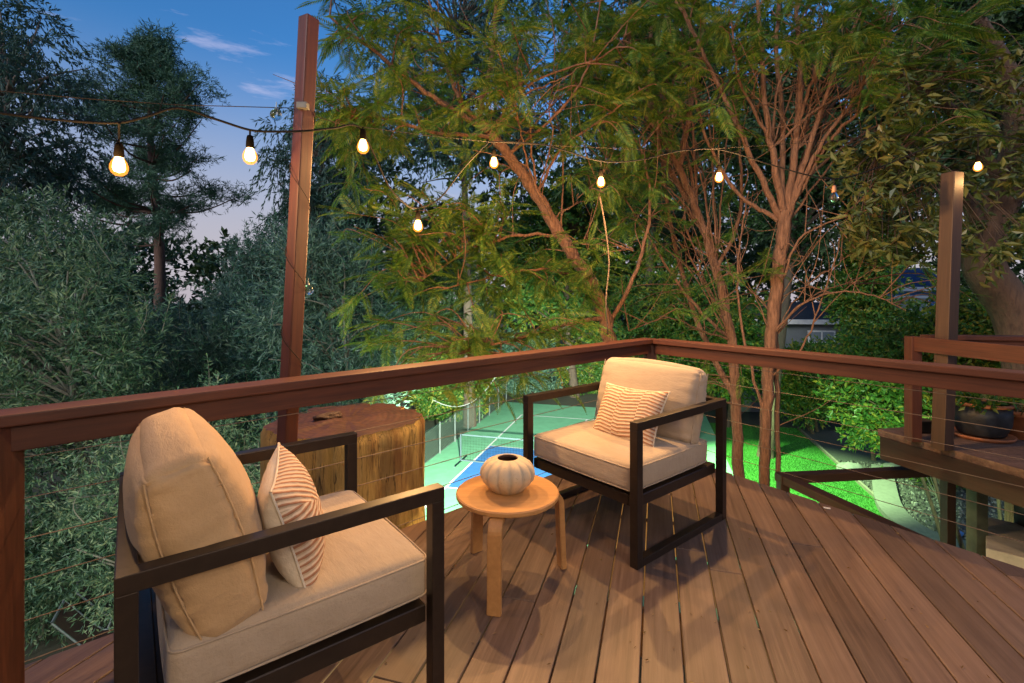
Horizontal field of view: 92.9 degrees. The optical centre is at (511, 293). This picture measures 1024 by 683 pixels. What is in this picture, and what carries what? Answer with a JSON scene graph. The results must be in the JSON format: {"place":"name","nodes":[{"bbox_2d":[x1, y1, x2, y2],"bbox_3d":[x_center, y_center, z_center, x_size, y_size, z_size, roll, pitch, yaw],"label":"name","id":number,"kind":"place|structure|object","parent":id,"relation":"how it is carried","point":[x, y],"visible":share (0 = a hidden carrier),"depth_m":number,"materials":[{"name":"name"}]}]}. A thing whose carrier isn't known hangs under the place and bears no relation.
{"place":"outdoors","nodes":[
{"label":"outdoors","id":0,"kind":"place"},
{"bbox_2d":[2,303,851,682],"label":"ground","id":1,"kind":"structure","parent":0,"point":[564,401],"depth_m":20.49,"materials":[{"name":"green plant"}]},
{"bbox_2d":[0,0,133,274],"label":"eucalyptus tree","id":2,"kind":"object","parent":1,"relation":"on","point":[19,159],"visible":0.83,"depth_m":15.60,"materials":[{"name":"green plant"}]},
{"bbox_2d":[25,491,115,656],"bbox_3d":[-7.898,4.674,8.243,2.841,2.690,2.462,0,0,0],"label":"olive tree","id":3,"kind":"object","parent":1,"relation":"on","point":[51,601],"visible":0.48,"depth_m":7.93,"materials":[{"name":"green plant"}]},
{"bbox_2d":[50,599,113,645],"bbox_3d":[-5.933,5.188,7.727,1.938,0.955,0.642,0,0,-30],"label":"sling lounger","id":4,"kind":"object","parent":1,"relation":"on","point":[61,624],"visible":0.17,"depth_m":7.34,"materials":[{"name":"metal"}]},
{"bbox_2d":[0,181,164,543],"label":"olive tree","id":5,"kind":"object","parent":1,"relation":"on","point":[12,212],"visible":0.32,"depth_m":10.79,"materials":[{"name":"green plant"}]},
{"bbox_2d":[74,574,113,627],"bbox_3d":[-6.345,5.188,8.538,1.938,0.955,0.642,0,0,-38],"label":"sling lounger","id":6,"kind":"object","parent":1,"relation":"on","point":[86,597],"visible":0.12,"depth_m":7.99,"materials":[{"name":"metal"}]},
{"bbox_2d":[0,209,190,608],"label":"olive tree","id":7,"kind":"object","parent":1,"relation":"on","point":[68,337],"visible":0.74,"depth_m":8.54,"materials":[{"name":"green plant"}]},
{"bbox_2d":[31,282,215,470],"bbox_3d":[-11.883,2.663,15.555,6.556,6.172,4.810,0,0,0],"label":"willow shrub","id":8,"kind":"object","parent":1,"relation":"on","point":[171,314],"visible":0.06,"depth_m":15.18,"materials":[{"name":"green plant"}]},
{"bbox_2d":[18,16,257,380],"bbox_3d":[-18.870,-4.113,24.578,9.896,19.703,9.156,0,0,0],"label":"pine tree","id":9,"kind":"object","parent":1,"relation":"on","point":[147,61],"visible":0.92,"depth_m":23.98,"materials":[{"name":"green plant"}]},
{"bbox_2d":[25,353,300,643],"bbox_3d":[-4.318,3.317,6.707,3.911,4.855,2.761,0,0,0],"label":"willow shrub","id":10,"kind":"object","parent":1,"relation":"on","point":[107,527],"visible":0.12,"depth_m":6.14,"materials":[{"name":"green plant"}]},
{"bbox_2d":[117,250,327,475],"bbox_3d":[-7.746,2.266,12.883,6.029,6.962,5.022,0,0,0],"label":"willow shrub","id":11,"kind":"object","parent":1,"relation":"on","point":[220,358],"visible":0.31,"depth_m":12.18,"materials":[{"name":"green plant"}]},
{"bbox_2d":[190,206,375,369],"bbox_3d":[-7.883,1.377,16.983,6.597,8.746,4.777,0,0,0],"label":"willow shrub","id":12,"kind":"object","parent":1,"relation":"on","point":[248,257],"visible":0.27,"depth_m":16.28,"materials":[{"name":"green plant"}]},
{"bbox_2d":[236,68,397,371],"bbox_3d":[-7.395,-1.513,19.069,5.767,14.492,5.062,0,0,0],"label":"eucalyptus tree","id":13,"kind":"object","parent":1,"relation":"on","point":[319,193],"visible":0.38,"depth_m":18.25,"materials":[{"name":"green plant"}]},
{"bbox_2d":[213,204,434,429],"bbox_3d":[-3.862,1.865,10.499,4.505,7.747,3.678,0,0,0],"label":"willow shrub","id":14,"kind":"object","parent":1,"relation":"on","point":[330,288],"visible":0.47,"depth_m":10.19,"materials":[{"name":"green plant"}]},
{"bbox_2d":[260,403,424,530],"bbox_3d":[-0.984,3.252,2.905,1.154,5.057,1.124,0,0,0],"label":"cut trunk","id":15,"kind":"object","parent":1,"relation":"on","point":[330,478],"visible":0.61,"depth_m":2.68,"materials":[{"name":"brown wood"}]},
{"bbox_2d":[313,411,341,420],"bbox_3d":[-1.091,0.717,2.880,0.171,0.040,0.072,0,0,-35],"label":"wood chunk","id":16,"kind":"object","parent":15,"relation":"on","point":[329,415],"visible":0.97,"depth_m":2.86,"materials":[{"name":"brown wood"}]},
{"bbox_2d":[351,202,494,409],"bbox_3d":[-4.870,0.676,24.095,7.748,10.149,6.813,0,0,29],"label":"broadleaf tree","id":17,"kind":"object","parent":1,"relation":"on","point":[449,296],"visible":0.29,"depth_m":23.06,"materials":[{"name":"green plant"}]},
{"bbox_2d":[327,0,572,427],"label":"eucalyptus tree","id":18,"kind":"object","parent":1,"relation":"on","point":[470,12],"visible":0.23,"depth_m":20.49,"materials":[{"name":"green plant"}]},
{"bbox_2d":[398,344,501,423],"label":"leafy shrub","id":19,"kind":"object","parent":1,"relation":"on","point":[431,406],"visible":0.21,"depth_m":21.37,"materials":[{"name":"green plant"}]},
{"bbox_2d":[273,0,704,598],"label":"jacaranda tree","id":20,"kind":"object","parent":1,"relation":"on","point":[403,80],"visible":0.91,"depth_m":5.31,"materials":[{"name":"green plant"}]},
{"bbox_2d":[1,81,1023,374],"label":"woods","id":21,"kind":"object","parent":1,"relation":"on","point":[203,259],"visible":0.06,"depth_m":36.19,"materials":[{"name":"green plant"}]},
{"bbox_2d":[486,326,567,395],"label":"leafy shrub","id":22,"kind":"object","parent":1,"relation":"on","point":[510,386],"visible":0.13,"depth_m":27.59,"materials":[{"name":"green plant"}]},
{"bbox_2d":[481,159,664,397],"bbox_3d":[3.557,-0.956,27.041,11.260,13.430,7.332,0,0,0],"label":"broadleaf tree","id":23,"kind":"object","parent":1,"relation":"on","point":[576,219],"visible":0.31,"depth_m":26.00,"materials":[{"name":"green plant"}]},
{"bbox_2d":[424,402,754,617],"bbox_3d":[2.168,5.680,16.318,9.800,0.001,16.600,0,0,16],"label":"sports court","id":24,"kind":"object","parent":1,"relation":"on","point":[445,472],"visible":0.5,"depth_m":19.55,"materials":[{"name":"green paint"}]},
{"bbox_2d":[425,382,506,462],"bbox_3d":[-2.382,5.120,18.056,0.058,1.120,15.558,0,0,16],"label":"chain link fence","id":25,"kind":"object","parent":24,"relation":"on","point":[467,420],"visible":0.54,"depth_m":18.71,"materials":[{"name":"metal"}]},
{"bbox_2d":[448,446,551,487],"bbox_3d":[1.562,5.676,15.449,6.060,0.001,4.000,0,0,16],"label":"court blue zone","id":26,"kind":"object","parent":24,"relation":"on","point":[473,468],"visible":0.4,"depth_m":16.12,"materials":[{"name":"paint"}]},
{"bbox_2d":[454,434,533,466],"bbox_3d":[1.589,5.202,15.545,6.948,0.944,1.100,0,0,16],"label":"court net","id":27,"kind":"object","parent":26,"relation":"on","point":[481,447],"visible":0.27,"depth_m":16.28,"materials":[{"name":"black fabric"}]},
{"bbox_2d":[425,415,592,507],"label":"court lines","id":28,"kind":"object","parent":24,"relation":"on","point":[465,468],"visible":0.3,"depth_m":17.76,"materials":[{"name":"white paint"}]},
{"bbox_2d":[552,331,629,394],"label":"leafy shrub","id":29,"kind":"object","parent":1,"relation":"on","point":[588,374],"visible":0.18,"depth_m":27.51,"materials":[{"name":"green plant"}]},
{"bbox_2d":[527,0,774,358],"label":"eucalyptus tree","id":30,"kind":"object","parent":1,"relation":"on","point":[698,138],"visible":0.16,"depth_m":19.22,"materials":[{"name":"green plant"}]},
{"bbox_2d":[530,0,775,477],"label":"jacaranda tree","id":31,"kind":"object","parent":1,"relation":"on","point":[688,193],"visible":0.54,"depth_m":6.83,"materials":[{"name":"green plant"}]},
{"bbox_2d":[613,253,768,400],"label":"leafy shrub","id":32,"kind":"object","parent":1,"relation":"on","point":[703,303],"visible":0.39,"depth_m":18.51,"materials":[{"name":"green plant"}]},
{"bbox_2d":[696,290,766,427],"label":"leafy shrub","id":33,"kind":"object","parent":1,"relation":"on","point":[757,374],"visible":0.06,"depth_m":20.35,"materials":[{"name":"green plant"}]},
{"bbox_2d":[751,334,848,433],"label":"leafy shrub","id":34,"kind":"object","parent":1,"relation":"on","point":[801,386],"visible":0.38,"depth_m":19.48,"materials":[{"name":"green plant"}]},
{"bbox_2d":[694,0,964,458],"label":"broadleaf tree","id":35,"kind":"object","parent":1,"relation":"on","point":[799,218],"visible":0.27,"depth_m":16.39,"materials":[{"name":"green plant"}]},
{"bbox_2d":[641,0,1023,485],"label":"jacaranda tree","id":36,"kind":"object","parent":1,"relation":"on","point":[783,214],"visible":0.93,"depth_m":5.87,"materials":[{"name":"green plant"}]},
{"bbox_2d":[797,427,873,497],"bbox_3d":[9.496,5.650,11.365,0.070,0.120,19.000,0,0,16],"label":"lawn edging","id":37,"kind":"object","parent":1,"relation":"on","point":[860,483],"visible":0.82,"depth_m":16.87,"materials":[{"name":"beige concrete"}]},
{"bbox_2d":[830,0,1023,233],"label":"broadleaf tree","id":38,"kind":"object","parent":1,"relation":"on","point":[1011,21],"visible":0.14,"depth_m":13.30,"materials":[{"name":"green plant"}]},
{"bbox_2d":[863,269,1001,519],"bbox_3d":[8.177,2.623,8.579,3.479,6.224,3.069,0,0,0],"label":"leafy shrub","id":39,"kind":"object","parent":1,"relation":"on","point":[978,322],"visible":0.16,"depth_m":8.64,"materials":[{"name":"green plant"}]},
{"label":"house wall","id":40,"kind":"structure","parent":1,"relation":"on","visible":0},
{"bbox_2d":[550,484,769,682],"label":"deck joists","id":41,"kind":"object","parent":40,"relation":"attached to","point":[644,590],"depth_m":2.36,"materials":[{"name":"brown wood"}]},
{"bbox_2d":[25,469,1023,682],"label":"deck floor","id":42,"kind":"structure","parent":41,"relation":"on","point":[831,612],"depth_m":2.00,"materials":[{"name":"wood"}]},
{"bbox_2d":[114,407,443,682],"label":"outdoor armchair","id":43,"kind":"object","parent":42,"relation":"on","point":[205,591],"visible":0.98,"depth_m":1.26,"materials":[{"name":"beige fabric"}]},
{"bbox_2d":[257,442,324,587],"bbox_3d":[-0.670,0.676,1.487,0.164,0.352,0.367,-17,11,-20],"label":"throw pillow","id":44,"kind":"object","parent":43,"relation":"on","point":[287,492],"visible":0.79,"depth_m":1.36,"materials":[{"name":"fabric"}]},
{"bbox_2d":[0,338,656,682],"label":"deck railing","id":45,"kind":"object","parent":42,"relation":"attached to","point":[22,429],"visible":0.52,"depth_m":1.80,"materials":[{"name":"wood"}]},
{"bbox_2d":[276,13,318,455],"bbox_3d":[-1.101,1.077,2.333,0.339,4.810,0.118,0,0,0],"label":"string light post","id":46,"kind":"object","parent":45,"relation":"attached to","point":[298,212],"visible":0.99,"depth_m":2.31,"materials":[{"name":"wood"}]},
{"bbox_2d":[305,278,313,294],"bbox_3d":[-1.014,-0.037,2.420,0.052,0.086,0.052,0,0,0],"label":"glass globe","id":47,"kind":"object","parent":46,"relation":"hanging from","point":[309,289],"visible":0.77,"depth_m":2.41,"materials":[{"name":"white"}]},
{"bbox_2d":[1,91,1017,150],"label":"support wire","id":48,"kind":"object","parent":46,"relation":"attached to","point":[441,136],"visible":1,"depth_m":2.90,"materials":[{"name":"black metal"}]},
{"bbox_2d":[270,102,281,120],"bbox_3d":[-1.095,-0.848,2.260,0.052,0.086,0.052,0,0,0],"label":"glass globe","id":49,"kind":"object","parent":48,"relation":"hanging from","point":[275,114],"visible":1,"depth_m":2.24,"materials":[{"name":"white"}]},
{"bbox_2d":[0,107,1023,208],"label":"light cord","id":50,"kind":"object","parent":48,"relation":"hanging from","point":[159,112],"visible":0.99,"depth_m":2.80,"materials":[{"name":"black rubber"}]},
{"bbox_2d":[112,124,125,172],"bbox_3d":[-1.557,-0.571,1.930,0.062,0.206,0.062,0,0,-17],"label":"string bulb","id":51,"kind":"object","parent":50,"relation":"hanging from","point":[118,165],"visible":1,"depth_m":1.92,"materials":[{"name":"white glass"}]},
{"bbox_2d":[245,131,254,161],"bbox_3d":[-1.184,-0.661,2.200,0.062,0.151,0.062,0,0,-38],"label":"string bulb","id":52,"kind":"object","parent":50,"relation":"hanging from","point":[249,154],"visible":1,"depth_m":2.19,"materials":[{"name":"white glass"}]},
{"bbox_2d":[359,127,366,150],"bbox_3d":[-0.789,-0.814,2.580,0.062,0.141,0.062,0,0,43],"label":"string bulb","id":53,"kind":"object","parent":50,"relation":"hanging from","point":[362,145],"visible":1,"depth_m":2.57,"materials":[{"name":"white glass"}]},
{"bbox_2d":[415,208,420,229],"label":"string bulb","id":54,"kind":"object","parent":50,"relation":"hanging from","point":[417,222],"visible":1,"depth_m":3.04,"materials":[{"name":"white glass"}]},
{"bbox_2d":[491,143,496,165],"bbox_3d":[-0.124,-0.955,3.350,0.062,0.181,0.062,0,0,-37],"label":"string bulb","id":55,"kind":"object","parent":50,"relation":"hanging from","point":[493,160],"visible":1,"depth_m":3.34,"materials":[{"name":"white glass"}]},
{"bbox_2d":[598,162,603,185],"bbox_3d":[0.640,-0.860,3.500,0.062,0.191,0.062,0,0,21],"label":"string bulb","id":56,"kind":"object","parent":50,"relation":"hanging from","point":[600,181],"visible":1,"depth_m":3.49,"materials":[{"name":"white glass"}]},
{"bbox_2d":[716,150,721,180],"bbox_3d":[1.564,-0.965,3.680,0.062,0.246,0.062,0,0,-5],"label":"string bulb","id":57,"kind":"object","parent":50,"relation":"hanging from","point":[718,176],"visible":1,"depth_m":3.67,"materials":[{"name":"white glass"}]},
{"bbox_2d":[829,179,838,201],"bbox_3d":[2.513,-0.807,3.800,0.062,0.181,0.062,0,0,10],"label":"string bulb","id":58,"kind":"object","parent":50,"relation":"hanging from","point":[834,197],"visible":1,"depth_m":3.79,"materials":[{"name":"clear glass"}]},
{"bbox_2d":[975,136,980,169],"bbox_3d":[3.828,-1.152,4.000,0.062,0.291,0.062,0,0,18],"label":"string bulb","id":59,"kind":"object","parent":50,"relation":"hanging from","point":[977,162],"visible":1,"depth_m":4.00,"materials":[{"name":"white glass"}]},
{"bbox_2d":[599,197,609,334],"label":"hanging vine","id":60,"kind":"object","parent":48,"relation":"hanging from","point":[608,262],"visible":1,"depth_m":3.90,"materials":[{"name":"brown plant"}]},
{"bbox_2d":[456,475,566,616],"bbox_3d":[0.001,1.084,2.186,0.506,0.392,0.521,0,0,0],"label":"side table","id":61,"kind":"object","parent":42,"relation":"on","point":[477,498],"visible":0.84,"depth_m":2.08,"materials":[{"name":"brown wood"}]},
{"bbox_2d":[480,454,534,494],"bbox_3d":[-0.021,0.815,2.215,0.250,0.145,0.252,0,0,0],"label":"ribbed vase","id":62,"kind":"object","parent":61,"relation":"on","point":[507,474],"visible":1,"depth_m":2.13,"materials":[{"name":"beige ceramic"}]},
{"bbox_2d":[523,357,726,569],"bbox_3d":[0.645,0.843,2.832,0.832,0.874,0.816,0,0,-39],"label":"outdoor armchair","id":63,"kind":"object","parent":42,"relation":"on","point":[584,456],"visible":0.82,"depth_m":2.67,"materials":[{"name":"beige fabric"}]},
{"bbox_2d":[593,382,670,446],"bbox_3d":[0.673,0.700,2.830,0.134,0.347,0.486,32,-20,-29],"label":"throw pillow","id":64,"kind":"object","parent":63,"relation":"on","point":[621,408],"visible":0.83,"depth_m":2.77,"materials":[{"name":"fabric"}]},
{"bbox_2d":[386,523,995,682],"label":"litter","id":65,"kind":"object","parent":42,"relation":"on","point":[758,628],"visible":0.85,"depth_m":1.85,"materials":[{"name":"brown plant"}]},
{"bbox_2d":[653,338,1023,542],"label":"deck railing","id":66,"kind":"object","parent":42,"relation":"attached to","point":[992,381],"visible":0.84,"depth_m":2.78,"materials":[{"name":"wood"}]},
{"bbox_2d":[775,466,955,546],"bbox_3d":[3.633,3.685,3.928,2.100,3.990,1.651,0,0,-7],"label":"stair well railing","id":67,"kind":"object","parent":42,"relation":"attached to","point":[786,482],"visible":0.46,"depth_m":4.61,"materials":[{"name":"brown wood"}]},
{"bbox_2d":[433,377,495,406],"bbox_3d":[-1.671,3.687,18.345,2.898,0.977,0.177,0,0,-39],"label":"hanging rope","id":68,"kind":"object","parent":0,"point":[461,405],"visible":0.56,"depth_m":18.02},
{"bbox_2d":[0,0,1023,302],"label":"sky","id":69,"kind":"structure","parent":0,"point":[244,43],"materials":[{"name":"blue"}]},
{"bbox_2d":[710,423,884,517],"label":"lawn","id":70,"kind":"structure","parent":0,"point":[827,461],"depth_m":16.41,"materials":[{"name":"green plant"}]},
{"bbox_2d":[814,16,1023,522],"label":"broad leaved tree","id":71,"kind":"object","parent":70,"relation":"on","point":[991,216],"visible":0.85,"depth_m":5.55,"materials":[{"name":"green plant"}]},
{"bbox_2d":[966,488,987,555],"bbox_3d":[4.058,3.605,4.250,0.100,4.151,0.100,0,0,0],"label":"garden post","id":72,"kind":"object","parent":70,"relation":"on","point":[977,515],"depth_m":4.20,"materials":[{"name":"brown wood"}]},
{"bbox_2d":[878,427,1023,526],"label":"side platform","id":73,"kind":"structure","parent":72,"relation":"on","point":[1005,469],"depth_m":3.98,"materials":[{"name":"brown wood"}]},
{"bbox_2d":[931,171,963,450],"bbox_3d":[3.592,0.140,4.020,0.187,2.284,0.126,0,0,-14],"label":"platform post","id":74,"kind":"object","parent":73,"relation":"on","point":[949,260],"visible":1,"depth_m":3.98,"materials":[{"name":"brown wood"}]},
{"bbox_2d":[904,336,1023,441],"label":"platform railing","id":75,"kind":"object","parent":73,"relation":"on","point":[915,347],"visible":0.98,"depth_m":4.05,"materials":[{"name":"brown wood"}]},
{"bbox_2d":[920,334,1023,345],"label":"platform railing","id":76,"kind":"object","parent":73,"relation":"on","point":[1017,340],"visible":0.27,"depth_m":4.12,"materials":[{"name":"brown wood"}]},
{"bbox_2d":[954,391,1023,443],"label":"flower pot","id":77,"kind":"object","parent":73,"relation":"on","point":[997,413],"visible":0.75,"depth_m":4.21,"materials":[{"name":"ceramic"}]},
{"bbox_2d":[981,394,1023,439],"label":"flower pot","id":78,"kind":"object","parent":73,"relation":"on","point":[1018,423],"visible":0.27,"depth_m":4.27,"materials":[{"name":"ceramic"}]},
{"bbox_2d":[986,517,1023,568],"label":"stair wall","id":79,"kind":"structure","parent":73,"relation":"attached to","point":[1006,550],"depth_m":4.09,"materials":[{"name":"concrete"}]},
{"bbox_2d":[712,302,902,413],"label":"grey house","id":80,"kind":"structure","parent":0,"point":[799,325],"depth_m":23.18,"materials":[{"name":"white paint"}]},
{"bbox_2d":[807,330,835,342],"bbox_3d":[14.586,2.030,22.961,1.200,0.620,0.120,0,0,8],"label":"window","id":81,"kind":"structure","parent":80,"relation":"in","point":[821,334],"depth_m":22.93,"materials":[{"name":"grey glass"}]},
{"bbox_2d":[851,268,936,314],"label":"blue house","id":82,"kind":"structure","parent":0,"point":[918,286],"depth_m":25.19,"materials":[{"name":"white paint"}]},
{"bbox_2d":[894,296,928,314],"bbox_3d":[20.504,0.680,25.029,1.500,1.200,0.120,0,0,15],"label":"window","id":83,"kind":"structure","parent":82,"relation":"in","point":[921,297],"depth_m":24.90,"materials":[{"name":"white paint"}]},
{"bbox_2d":[802,429,1003,539],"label":"gravel bed ground","id":84,"kind":"structure","parent":0,"point":[836,452],"depth_m":17.02,"materials":[{"name":"grey gravel"}]},
{"bbox_2d":[836,462,862,468],"bbox_3d":[10.847,5.631,15.601,0.848,0.493,0.722,0,0,0],"label":"boulder","id":85,"kind":"object","parent":84,"relation":"on","point":[847,465],"visible":0.39,"depth_m":15.46,"materials":[{"name":"stone"}]},
{"bbox_2d":[817,197,923,460],"bbox_3d":[12.398,1.006,16.933,2.821,9.461,2.959,0,0,0],"label":"leafy shrub","id":86,"kind":"object","parent":84,"relation":"on","point":[850,308],"visible":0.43,"depth_m":16.73,"materials":[{"name":"green plant"}]},
{"bbox_2d":[829,298,935,391],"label":"leafy shrub","id":87,"kind":"object","parent":84,"relation":"on","point":[881,327],"visible":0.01,"depth_m":16.01,"materials":[{"name":"green plant"}]},
{"bbox_2d":[810,320,965,549],"bbox_3d":[7.503,3.139,9.427,2.998,5.233,2.560,0,0,26],"label":"leafy shrub","id":88,"kind":"object","parent":84,"relation":"on","point":[869,396],"visible":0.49,"depth_m":9.37,"materials":[{"name":"green plant"}]},
{"bbox_2d":[881,462,899,466],"bbox_3d":[12.314,5.628,15.760,0.653,0.364,0.456,0,0,0],"label":"boulder","id":89,"kind":"object","parent":84,"relation":"on","point":[890,464],"visible":0.23,"depth_m":15.68,"materials":[{"name":"stone"}]},
{"bbox_2d":[871,464,965,547],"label":"pathway","id":90,"kind":"structure","parent":84,"relation":"on","point":[884,490],"depth_m":12.58,"materials":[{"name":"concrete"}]},
{"bbox_2d":[839,460,1003,539],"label":"gravel","id":91,"kind":"structure","parent":84,"relation":"on","point":[992,501],"depth_m":13.22,"materials":[{"name":"grey gravel"}]},
{"bbox_2d":[907,477,965,499],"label":"leafy shrub","id":92,"kind":"object","parent":84,"relation":"on","point":[931,482],"visible":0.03,"depth_m":14.01,"materials":[{"name":"green plant"}]},
{"bbox_2d":[922,418,931,433],"bbox_3d":[3.812,1.223,4.517,0.142,0.114,0.142,0,0,0],"label":"nursery pot","id":93,"kind":"object","parent":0,"point":[926,426],"visible":0.44,"depth_m":4.45,"materials":[{"name":"black plastic"}]}
]}

